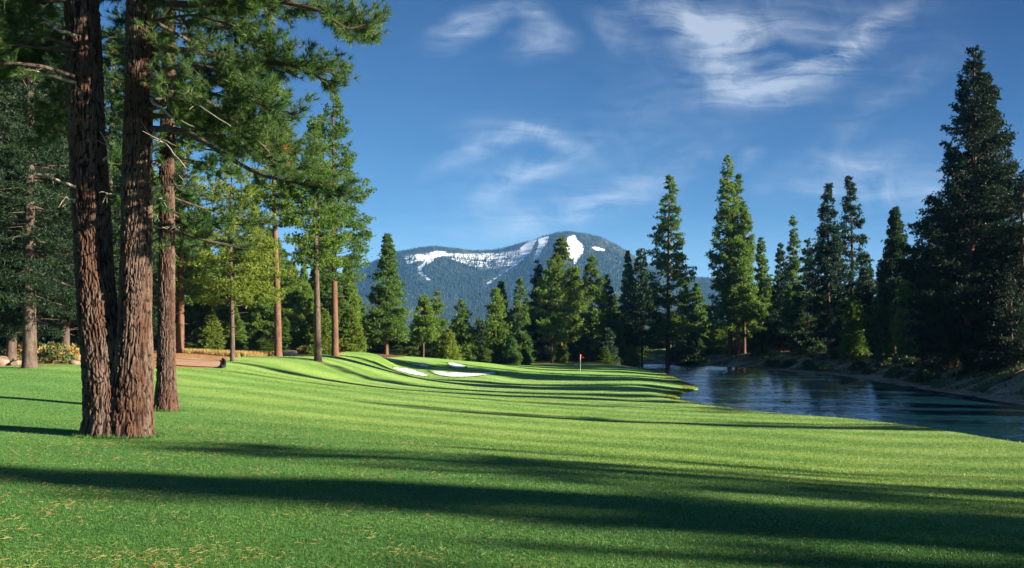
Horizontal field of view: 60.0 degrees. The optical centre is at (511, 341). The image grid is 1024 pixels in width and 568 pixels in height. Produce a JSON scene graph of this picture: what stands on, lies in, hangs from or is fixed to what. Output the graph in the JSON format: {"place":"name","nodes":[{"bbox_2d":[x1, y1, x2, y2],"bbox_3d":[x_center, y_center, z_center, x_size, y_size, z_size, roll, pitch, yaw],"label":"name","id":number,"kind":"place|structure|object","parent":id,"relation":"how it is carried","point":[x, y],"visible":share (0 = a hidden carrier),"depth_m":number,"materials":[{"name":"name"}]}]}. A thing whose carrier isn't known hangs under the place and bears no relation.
{"place":"outdoors","nodes":[
{"label":"outdoors","id":0,"kind":"place"},
{"bbox_2d":[176,357,221,366],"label":"cart path","id":1,"kind":"structure","parent":0,"point":[197,362],"depth_m":65.42,"materials":[{"name":"beige concrete"}]},
{"bbox_2d":[0,351,1023,567],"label":"lawn","id":2,"kind":"structure","parent":0,"point":[571,370],"depth_m":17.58,"materials":[{"name":"green plant"}]},
{"bbox_2d":[0,3,157,367],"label":"fir tree","id":3,"kind":"object","parent":2,"relation":"on","point":[31,282],"visible":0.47,"depth_m":51.01,"materials":[{"name":"green plant"}]},
{"bbox_2d":[69,408,185,439],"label":"grass","id":4,"kind":"structure","parent":2,"relation":"on","point":[158,434],"depth_m":21.48,"materials":[{"name":"green plant"}]},
{"bbox_2d":[61,0,303,411],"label":"pine tree","id":5,"kind":"object","parent":2,"relation":"on","point":[165,395],"visible":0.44,"depth_m":30.78,"materials":[{"name":"green plant"}]},
{"bbox_2d":[0,0,393,438],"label":"twin trunk pine","id":6,"kind":"object","parent":2,"relation":"on","point":[116,349],"visible":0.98,"depth_m":21.69,"materials":[{"name":"green plant"}]},
{"bbox_2d":[185,161,297,360],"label":"pine tree","id":7,"kind":"object","parent":2,"relation":"on","point":[251,266],"visible":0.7,"depth_m":67.30,"materials":[{"name":"green plant"}]},
{"bbox_2d":[232,71,305,355],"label":"pine tree","id":8,"kind":"object","parent":2,"relation":"on","point":[280,203],"visible":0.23,"depth_m":79.58,"materials":[{"name":"green plant"}]},
{"bbox_2d":[280,116,353,361],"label":"pine tree","id":9,"kind":"object","parent":2,"relation":"on","point":[306,253],"visible":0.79,"depth_m":71.57,"materials":[{"name":"green plant"}]},
{"bbox_2d":[299,308,341,354],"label":"fir tree","id":10,"kind":"object","parent":2,"relation":"on","point":[326,339],"visible":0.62,"depth_m":84.55,"materials":[{"name":"green plant"}]},
{"bbox_2d":[298,93,376,355],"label":"pine tree","id":11,"kind":"object","parent":2,"relation":"on","point":[346,161],"visible":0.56,"depth_m":81.73,"materials":[{"name":"green plant"}]},
{"bbox_2d":[338,308,367,351],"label":"fir tree","id":12,"kind":"object","parent":2,"relation":"on","point":[350,335],"visible":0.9,"depth_m":89.75,"materials":[{"name":"green plant"}]},
{"bbox_2d":[386,359,499,377],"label":"bunker fringe","id":13,"kind":"object","parent":2,"relation":"on","point":[431,371],"visible":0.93,"depth_m":90.07,"materials":[{"name":"green plant"}]},
{"bbox_2d":[429,328,464,360],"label":"fir tree","id":14,"kind":"object","parent":2,"relation":"on","point":[446,347],"visible":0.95,"depth_m":119.05,"materials":[{"name":"green plant"}]},
{"bbox_2d":[433,371,495,376],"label":"sand bunker","id":15,"kind":"object","parent":2,"relation":"on","point":[455,374],"visible":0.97,"depth_m":88.69},
{"bbox_2d":[0,404,984,567],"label":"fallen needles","id":16,"kind":"object","parent":2,"relation":"on","point":[296,496],"visible":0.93,"depth_m":12.99,"materials":[{"name":"brown plant"}]},
{"bbox_2d":[0,0,1023,295],"label":"sky","id":17,"kind":"structure","parent":0,"point":[488,125],"materials":[{"name":"blue"}]},
{"bbox_2d":[1,338,1023,404],"bbox_3d":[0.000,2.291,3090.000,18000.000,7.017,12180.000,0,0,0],"label":"ground","id":18,"kind":"structure","parent":0,"point":[1013,398],"depth_m":90.98,"materials":[{"name":"brown soil"}]},
{"bbox_2d":[0,31,66,341],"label":"fir tree","id":19,"kind":"object","parent":18,"relation":"on","point":[7,322],"visible":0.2,"depth_m":55.73,"materials":[{"name":"green plant"}]},
{"bbox_2d":[0,17,74,360],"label":"fir tree","id":20,"kind":"object","parent":18,"relation":"on","point":[11,350],"visible":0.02,"depth_m":63.63,"materials":[{"name":"green plant"}]},
{"bbox_2d":[22,76,79,352],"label":"fir tree","id":21,"kind":"object","parent":18,"relation":"on","point":[47,338],"visible":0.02,"depth_m":81.02,"materials":[{"name":"green plant"}]},
{"bbox_2d":[37,340,80,363],"bbox_3d":[-30.824,0.805,59.937,3.154,1.897,2.811,0,0,0],"label":"shrub","id":22,"kind":"object","parent":18,"relation":"on","point":[65,357],"visible":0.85,"depth_m":59.66,"materials":[{"name":"green plant"}]},
{"bbox_2d":[1,2,120,345],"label":"fir tree","id":23,"kind":"object","parent":18,"relation":"on","point":[65,321],"visible":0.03,"depth_m":65.05,"materials":[{"name":"green plant"}]},
{"bbox_2d":[49,343,80,360],"bbox_3d":[-31.845,0.890,63.009,2.862,1.636,3.032,0,0,0],"label":"shrub","id":24,"kind":"object","parent":18,"relation":"on","point":[76,351],"visible":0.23,"depth_m":62.95,"materials":[{"name":"yellow plant"}]},
{"bbox_2d":[42,29,184,331],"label":"fir tree","id":25,"kind":"object","parent":18,"relation":"on","point":[116,132],"visible":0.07,"depth_m":73.66,"materials":[{"name":"green plant"}]},
{"bbox_2d":[153,162,199,313],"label":"pine tree","id":26,"kind":"object","parent":18,"relation":"on","point":[155,176],"visible":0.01,"depth_m":101.14,"materials":[{"name":"green plant"}]},
{"bbox_2d":[152,136,228,352],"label":"pine tree","id":27,"kind":"object","parent":18,"relation":"on","point":[181,285],"visible":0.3,"depth_m":75.70,"materials":[{"name":"green plant"}]},
{"bbox_2d":[175,252,207,330],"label":"pine tree","id":28,"kind":"object","parent":18,"relation":"on","point":[186,327],"visible":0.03,"depth_m":115.81,"materials":[{"name":"green plant"}]},
{"bbox_2d":[184,331,199,348],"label":"fir tree","id":29,"kind":"object","parent":18,"relation":"on","point":[191,340],"visible":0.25,"depth_m":89.83,"materials":[{"name":"green plant"}]},
{"bbox_2d":[176,210,217,330],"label":"pine tree","id":30,"kind":"object","parent":18,"relation":"on","point":[197,318],"visible":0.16,"depth_m":109.16,"materials":[{"name":"green plant"}]},
{"bbox_2d":[195,311,226,350],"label":"fir tree","id":31,"kind":"object","parent":18,"relation":"on","point":[212,328],"visible":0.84,"depth_m":83.97,"materials":[{"name":"green plant"}]},
{"bbox_2d":[206,232,250,333],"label":"pine tree","id":32,"kind":"object","parent":18,"relation":"on","point":[218,309],"visible":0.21,"depth_m":99.36,"materials":[{"name":"green plant"}]},
{"bbox_2d":[222,307,250,350],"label":"fir tree","id":33,"kind":"object","parent":18,"relation":"on","point":[240,335],"visible":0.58,"depth_m":88.81,"materials":[{"name":"green plant"}]},
{"bbox_2d":[235,242,273,335],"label":"pine tree","id":34,"kind":"object","parent":18,"relation":"on","point":[258,319],"visible":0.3,"depth_m":98.43,"materials":[{"name":"green plant"}]},
{"bbox_2d":[243,330,270,351],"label":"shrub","id":35,"kind":"object","parent":18,"relation":"on","point":[257,335],"visible":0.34,"depth_m":87.06,"materials":[{"name":"green plant"}]},
{"bbox_2d":[250,334,273,352],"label":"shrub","id":36,"kind":"object","parent":18,"relation":"on","point":[261,343],"visible":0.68,"depth_m":83.51,"materials":[{"name":"green plant"}]},
{"bbox_2d":[183,348,342,356],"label":"dry grass","id":37,"kind":"structure","parent":18,"relation":"on","point":[240,353],"depth_m":76.66,"materials":[{"name":"yellow plant"}]},
{"bbox_2d":[238,226,312,339],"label":"pine tree","id":38,"kind":"object","parent":18,"relation":"on","point":[287,311],"visible":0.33,"depth_m":100.32,"materials":[{"name":"green plant"}]},
{"bbox_2d":[268,317,302,350],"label":"fir tree","id":39,"kind":"object","parent":18,"relation":"on","point":[288,339],"visible":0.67,"depth_m":85.18,"materials":[{"name":"green plant"}]},
{"bbox_2d":[281,249,306,334],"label":"pine tree","id":40,"kind":"object","parent":18,"relation":"on","point":[293,283],"visible":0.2,"depth_m":104.95,"materials":[{"name":"green plant"}]},
{"bbox_2d":[291,262,313,345],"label":"fir tree","id":41,"kind":"object","parent":18,"relation":"on","point":[308,292],"visible":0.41,"depth_m":107.89,"materials":[{"name":"green plant"}]},
{"bbox_2d":[310,274,331,312],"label":"fir tree","id":42,"kind":"object","parent":18,"relation":"on","point":[325,301],"visible":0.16,"depth_m":118.51,"materials":[{"name":"green plant"}]},
{"bbox_2d":[328,288,348,330],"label":"fir tree","id":43,"kind":"object","parent":18,"relation":"on","point":[343,306],"visible":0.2,"depth_m":106.14,"materials":[{"name":"green plant"}]},
{"bbox_2d":[340,262,370,352],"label":"fir tree","id":44,"kind":"object","parent":18,"relation":"on","point":[351,295],"visible":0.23,"depth_m":124.12,"materials":[{"name":"green plant"}]},
{"bbox_2d":[365,340,390,353],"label":"fir tree","id":45,"kind":"object","parent":18,"relation":"on","point":[377,349],"visible":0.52,"depth_m":135.79,"materials":[{"name":"green plant"}]},
{"bbox_2d":[359,233,416,354],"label":"fir tree","id":46,"kind":"object","parent":18,"relation":"on","point":[377,317],"visible":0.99,"depth_m":117.19,"materials":[{"name":"green plant"}]},
{"bbox_2d":[388,342,412,355],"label":"fir tree","id":47,"kind":"object","parent":18,"relation":"on","point":[399,348],"visible":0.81,"depth_m":140.44,"materials":[{"name":"green plant"}]},
{"bbox_2d":[405,310,422,356],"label":"fir tree","id":48,"kind":"object","parent":18,"relation":"on","point":[416,349],"visible":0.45,"depth_m":140.09,"materials":[{"name":"green plant"}]},
{"bbox_2d":[410,294,440,356],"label":"young pine","id":49,"kind":"object","parent":18,"relation":"on","point":[421,333],"visible":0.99,"depth_m":125.32,"materials":[{"name":"green plant"}]},
{"bbox_2d":[422,290,450,357],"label":"fir tree","id":50,"kind":"object","parent":18,"relation":"on","point":[436,301],"visible":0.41,"depth_m":129.47,"materials":[{"name":"green plant"}]},
{"bbox_2d":[447,299,483,361],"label":"fir tree","id":51,"kind":"object","parent":18,"relation":"on","point":[465,339],"visible":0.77,"depth_m":131.41,"materials":[{"name":"green plant"}]},
{"bbox_2d":[472,317,493,362],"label":"fir tree","id":52,"kind":"object","parent":18,"relation":"on","point":[481,329],"visible":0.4,"depth_m":137.57,"materials":[{"name":"green plant"}]},
{"bbox_2d":[481,288,512,350],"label":"young pine","id":53,"kind":"object","parent":18,"relation":"on","point":[495,311],"visible":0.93,"depth_m":131.28,"materials":[{"name":"green plant"}]},
{"bbox_2d":[490,343,506,363],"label":"fir tree","id":54,"kind":"object","parent":18,"relation":"on","point":[496,358],"visible":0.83,"depth_m":130.99,"materials":[{"name":"green plant"}]},
{"bbox_2d":[488,280,510,355],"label":"fir tree","id":55,"kind":"object","parent":18,"relation":"on","point":[500,285],"visible":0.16,"depth_m":149.28,"materials":[{"name":"green plant"}]},
{"bbox_2d":[499,335,522,364],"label":"fir tree","id":56,"kind":"object","parent":18,"relation":"on","point":[511,354],"visible":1,"depth_m":129.18,"materials":[{"name":"green plant"}]},
{"bbox_2d":[505,277,535,361],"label":"fir tree","id":57,"kind":"object","parent":18,"relation":"on","point":[520,313],"visible":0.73,"depth_m":141.40,"materials":[{"name":"green plant"}]},
{"bbox_2d":[519,349,532,364],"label":"fir tree","id":58,"kind":"object","parent":18,"relation":"on","point":[526,358],"visible":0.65,"depth_m":133.29,"materials":[{"name":"green plant"}]},
{"bbox_2d":[521,259,559,360],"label":"fir tree","id":59,"kind":"object","parent":18,"relation":"on","point":[544,350],"visible":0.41,"depth_m":150.93,"materials":[{"name":"green plant"}]},
{"bbox_2d":[522,259,578,362],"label":"pine tree","id":60,"kind":"object","parent":18,"relation":"on","point":[551,291],"visible":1,"depth_m":143.40,"materials":[{"name":"green plant"}]},
{"bbox_2d":[554,345,567,362],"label":"fir tree","id":61,"kind":"object","parent":18,"relation":"on","point":[562,356],"visible":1,"depth_m":148.62,"materials":[{"name":"green plant"}]},
{"bbox_2d":[536,236,595,345],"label":"young pine","id":62,"kind":"object","parent":18,"relation":"on","point":[575,286],"visible":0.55,"depth_m":148.54,"materials":[{"name":"green plant"}]},
{"bbox_2d":[553,341,579,356],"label":"fir tree","id":63,"kind":"object","parent":18,"relation":"on","point":[570,347],"visible":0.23,"depth_m":173.95,"materials":[{"name":"green plant"}]},
{"bbox_2d":[567,350,589,361],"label":"fir tree","id":64,"kind":"object","parent":18,"relation":"on","point":[575,356],"visible":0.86,"depth_m":153.36,"materials":[{"name":"green plant"}]},
{"bbox_2d":[573,317,590,350],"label":"fir tree","id":65,"kind":"object","parent":18,"relation":"on","point":[581,342],"visible":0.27,"depth_m":189.39,"materials":[{"name":"green plant"}]},
{"bbox_2d":[588,341,600,361],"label":"fir tree","id":66,"kind":"object","parent":18,"relation":"on","point":[595,354],"visible":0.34,"depth_m":151.68,"materials":[{"name":"green plant"}]},
{"bbox_2d":[578,254,615,354],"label":"young pine","id":67,"kind":"object","parent":18,"relation":"on","point":[597,317],"visible":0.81,"depth_m":159.17,"materials":[{"name":"green plant"}]},
{"bbox_2d":[593,347,614,363],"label":"fir tree","id":68,"kind":"object","parent":18,"relation":"on","point":[604,357],"visible":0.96,"depth_m":147.75,"materials":[{"name":"green plant"}]},
{"bbox_2d":[593,274,621,351],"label":"fir tree","id":69,"kind":"object","parent":18,"relation":"on","point":[614,318],"visible":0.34,"depth_m":163.23,"materials":[{"name":"green plant"}]},
{"bbox_2d":[594,328,623,365],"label":"fir tree","id":70,"kind":"object","parent":18,"relation":"on","point":[607,339],"visible":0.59,"depth_m":149.43,"materials":[{"name":"green plant"}]},
{"bbox_2d":[614,339,627,364],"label":"fir tree","id":71,"kind":"object","parent":18,"relation":"on","point":[622,348],"visible":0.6,"depth_m":156.50,"materials":[{"name":"green plant"}]},
{"bbox_2d":[611,250,645,353],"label":"fir tree","id":72,"kind":"object","parent":18,"relation":"on","point":[622,321],"visible":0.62,"depth_m":161.20,"materials":[{"name":"green plant"}]},
{"bbox_2d":[623,345,642,365],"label":"fir tree","id":73,"kind":"object","parent":18,"relation":"on","point":[632,357],"visible":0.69,"depth_m":154.79,"materials":[{"name":"green plant"}]},
{"bbox_2d":[617,248,663,364],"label":"pine tree","id":74,"kind":"object","parent":18,"relation":"on","point":[649,318],"visible":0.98,"depth_m":158.81,"materials":[{"name":"green plant"}]},
{"bbox_2d":[633,174,701,364],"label":"pine tree","id":75,"kind":"object","parent":18,"relation":"on","point":[677,268],"visible":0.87,"depth_m":163.70,"materials":[{"name":"green plant"}]},
{"bbox_2d":[674,331,709,365],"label":"fir tree","id":76,"kind":"object","parent":18,"relation":"on","point":[692,353],"visible":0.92,"depth_m":159.12,"materials":[{"name":"green plant"}]},
{"bbox_2d":[684,282,711,341],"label":"fir tree","id":77,"kind":"object","parent":18,"relation":"on","point":[701,313],"visible":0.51,"depth_m":184.14,"materials":[{"name":"green plant"}]},
{"bbox_2d":[706,322,734,349],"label":"fir tree","id":78,"kind":"object","parent":18,"relation":"on","point":[716,334],"visible":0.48,"depth_m":197.76,"materials":[{"name":"green plant"}]},
{"bbox_2d":[704,154,756,356],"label":"pine tree","id":79,"kind":"object","parent":18,"relation":"on","point":[727,187],"visible":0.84,"depth_m":157.38,"materials":[{"name":"green plant"}]},
{"bbox_2d":[717,173,757,354],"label":"pine tree","id":80,"kind":"object","parent":18,"relation":"on","point":[743,205],"visible":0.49,"depth_m":158.14,"materials":[{"name":"green plant"}]},
{"bbox_2d":[719,209,770,353],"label":"pine tree","id":81,"kind":"object","parent":18,"relation":"on","point":[750,248],"visible":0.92,"depth_m":155.47,"materials":[{"name":"green plant"}]},
{"bbox_2d":[740,237,785,350],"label":"fir tree","id":82,"kind":"object","parent":18,"relation":"on","point":[764,295],"visible":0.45,"depth_m":164.44,"materials":[{"name":"green plant"}]},
{"bbox_2d":[757,243,797,351],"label":"fir tree","id":83,"kind":"object","parent":18,"relation":"on","point":[777,337],"visible":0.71,"depth_m":159.60,"materials":[{"name":"green plant"}]},
{"bbox_2d":[777,215,805,351],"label":"fir tree","id":84,"kind":"object","parent":18,"relation":"on","point":[785,317],"visible":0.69,"depth_m":149.17,"materials":[{"name":"green plant"}]},
{"bbox_2d":[785,238,831,351],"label":"fir tree","id":85,"kind":"object","parent":18,"relation":"on","point":[809,344],"visible":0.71,"depth_m":144.30,"materials":[{"name":"green plant"}]},
{"bbox_2d":[801,183,855,350],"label":"pine tree","id":86,"kind":"object","parent":18,"relation":"on","point":[824,259],"visible":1,"depth_m":130.97,"materials":[{"name":"green plant"}]},
{"bbox_2d":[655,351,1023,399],"bbox_3d":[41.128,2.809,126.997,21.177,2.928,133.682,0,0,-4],"label":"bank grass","id":87,"kind":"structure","parent":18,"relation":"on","point":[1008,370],"depth_m":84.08,"materials":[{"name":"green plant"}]},
{"bbox_2d":[833,295,869,361],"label":"young pine","id":88,"kind":"object","parent":18,"relation":"on","point":[852,342],"visible":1,"depth_m":117.17,"materials":[{"name":"green plant"}]},
{"bbox_2d":[830,175,878,328],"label":"pine tree","id":89,"kind":"object","parent":18,"relation":"on","point":[850,282],"visible":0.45,"depth_m":133.41,"materials":[{"name":"green plant"}]},
{"bbox_2d":[847,361,868,370],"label":"shrub","id":90,"kind":"object","parent":18,"relation":"on","point":[860,364],"visible":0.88,"depth_m":111.47,"materials":[{"name":"green plant"}]},
{"bbox_2d":[854,254,883,352],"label":"fir tree","id":91,"kind":"object","parent":18,"relation":"on","point":[864,295],"visible":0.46,"depth_m":125.35,"materials":[{"name":"green plant"}]},
{"bbox_2d":[863,284,899,354],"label":"fir tree","id":92,"kind":"object","parent":18,"relation":"on","point":[881,340],"visible":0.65,"depth_m":121.37,"materials":[{"name":"green plant"}]},
{"bbox_2d":[873,206,911,353],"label":"pine tree","id":93,"kind":"object","parent":18,"relation":"on","point":[889,281],"visible":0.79,"depth_m":117.39,"materials":[{"name":"green plant"}]},
{"bbox_2d":[883,365,908,378],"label":"shrub","id":94,"kind":"object","parent":18,"relation":"on","point":[891,372],"visible":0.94,"depth_m":94.21,"materials":[{"name":"green plant"}]},
{"bbox_2d":[885,258,931,356],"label":"fir tree","id":95,"kind":"object","parent":18,"relation":"on","point":[903,347],"visible":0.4,"depth_m":111.55,"materials":[{"name":"green plant"}]},
{"bbox_2d":[913,369,940,382],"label":"shrub","id":96,"kind":"object","parent":18,"relation":"on","point":[924,375],"visible":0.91,"depth_m":84.88,"materials":[{"name":"green plant"}]},
{"bbox_2d":[902,223,958,365],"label":"fir tree","id":97,"kind":"object","parent":18,"relation":"on","point":[921,357],"visible":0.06,"depth_m":92.25,"materials":[{"name":"green plant"}]},
{"bbox_2d":[922,292,961,372],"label":"fir tree","id":98,"kind":"object","parent":18,"relation":"on","point":[953,360],"visible":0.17,"depth_m":86.36,"materials":[{"name":"green plant"}]},
{"bbox_2d":[892,44,1023,372],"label":"pine tree","id":99,"kind":"object","parent":18,"relation":"on","point":[924,273],"visible":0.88,"depth_m":80.29,"materials":[{"name":"green plant"}]},
{"bbox_2d":[922,76,1023,338],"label":"pine tree","id":100,"kind":"object","parent":18,"relation":"on","point":[951,237],"visible":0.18,"depth_m":81.77,"materials":[{"name":"green plant"}]},
{"bbox_2d":[947,277,1002,378],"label":"fir tree","id":101,"kind":"object","parent":18,"relation":"on","point":[967,363],"visible":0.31,"depth_m":79.51,"materials":[{"name":"green plant"}]},
{"bbox_2d":[973,272,1023,373],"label":"fir tree","id":102,"kind":"object","parent":18,"relation":"on","point":[994,360],"visible":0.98,"depth_m":75.59,"materials":[{"name":"green plant"}]},
{"bbox_2d":[991,170,1023,361],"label":"fir tree","id":103,"kind":"object","parent":18,"relation":"on","point":[1020,249],"visible":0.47,"depth_m":77.95,"materials":[{"name":"green plant"}]},
{"bbox_2d":[307,232,755,341],"bbox_3d":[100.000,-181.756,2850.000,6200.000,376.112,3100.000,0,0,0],"label":"mountain","id":104,"kind":"structure","parent":0,"point":[576,247],"depth_m":2944.49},
{"bbox_2d":[271,230,841,341],"bbox_3d":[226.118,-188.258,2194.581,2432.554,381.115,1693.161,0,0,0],"label":"mountain forest","id":105,"kind":"object","parent":104,"relation":"on","point":[465,291],"visible":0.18,"depth_m":2803.27,"materials":[{"name":"green plant"}]},
{"bbox_2d":[670,344,683,361],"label":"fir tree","id":106,"kind":"object","parent":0,"point":[673,357],"visible":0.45,"depth_m":167.62,"materials":[{"name":"green plant"}]},
{"bbox_2d":[628,364,1023,442],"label":"pond water","id":107,"kind":"structure","parent":0,"point":[799,393],"depth_m":64.54,"materials":[{"name":"blue liquid"}]},
{"bbox_2d":[644,369,1019,442],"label":"shore grass","id":108,"kind":"structure","parent":0,"point":[689,387],"depth_m":75.93,"materials":[{"name":"green plant"}]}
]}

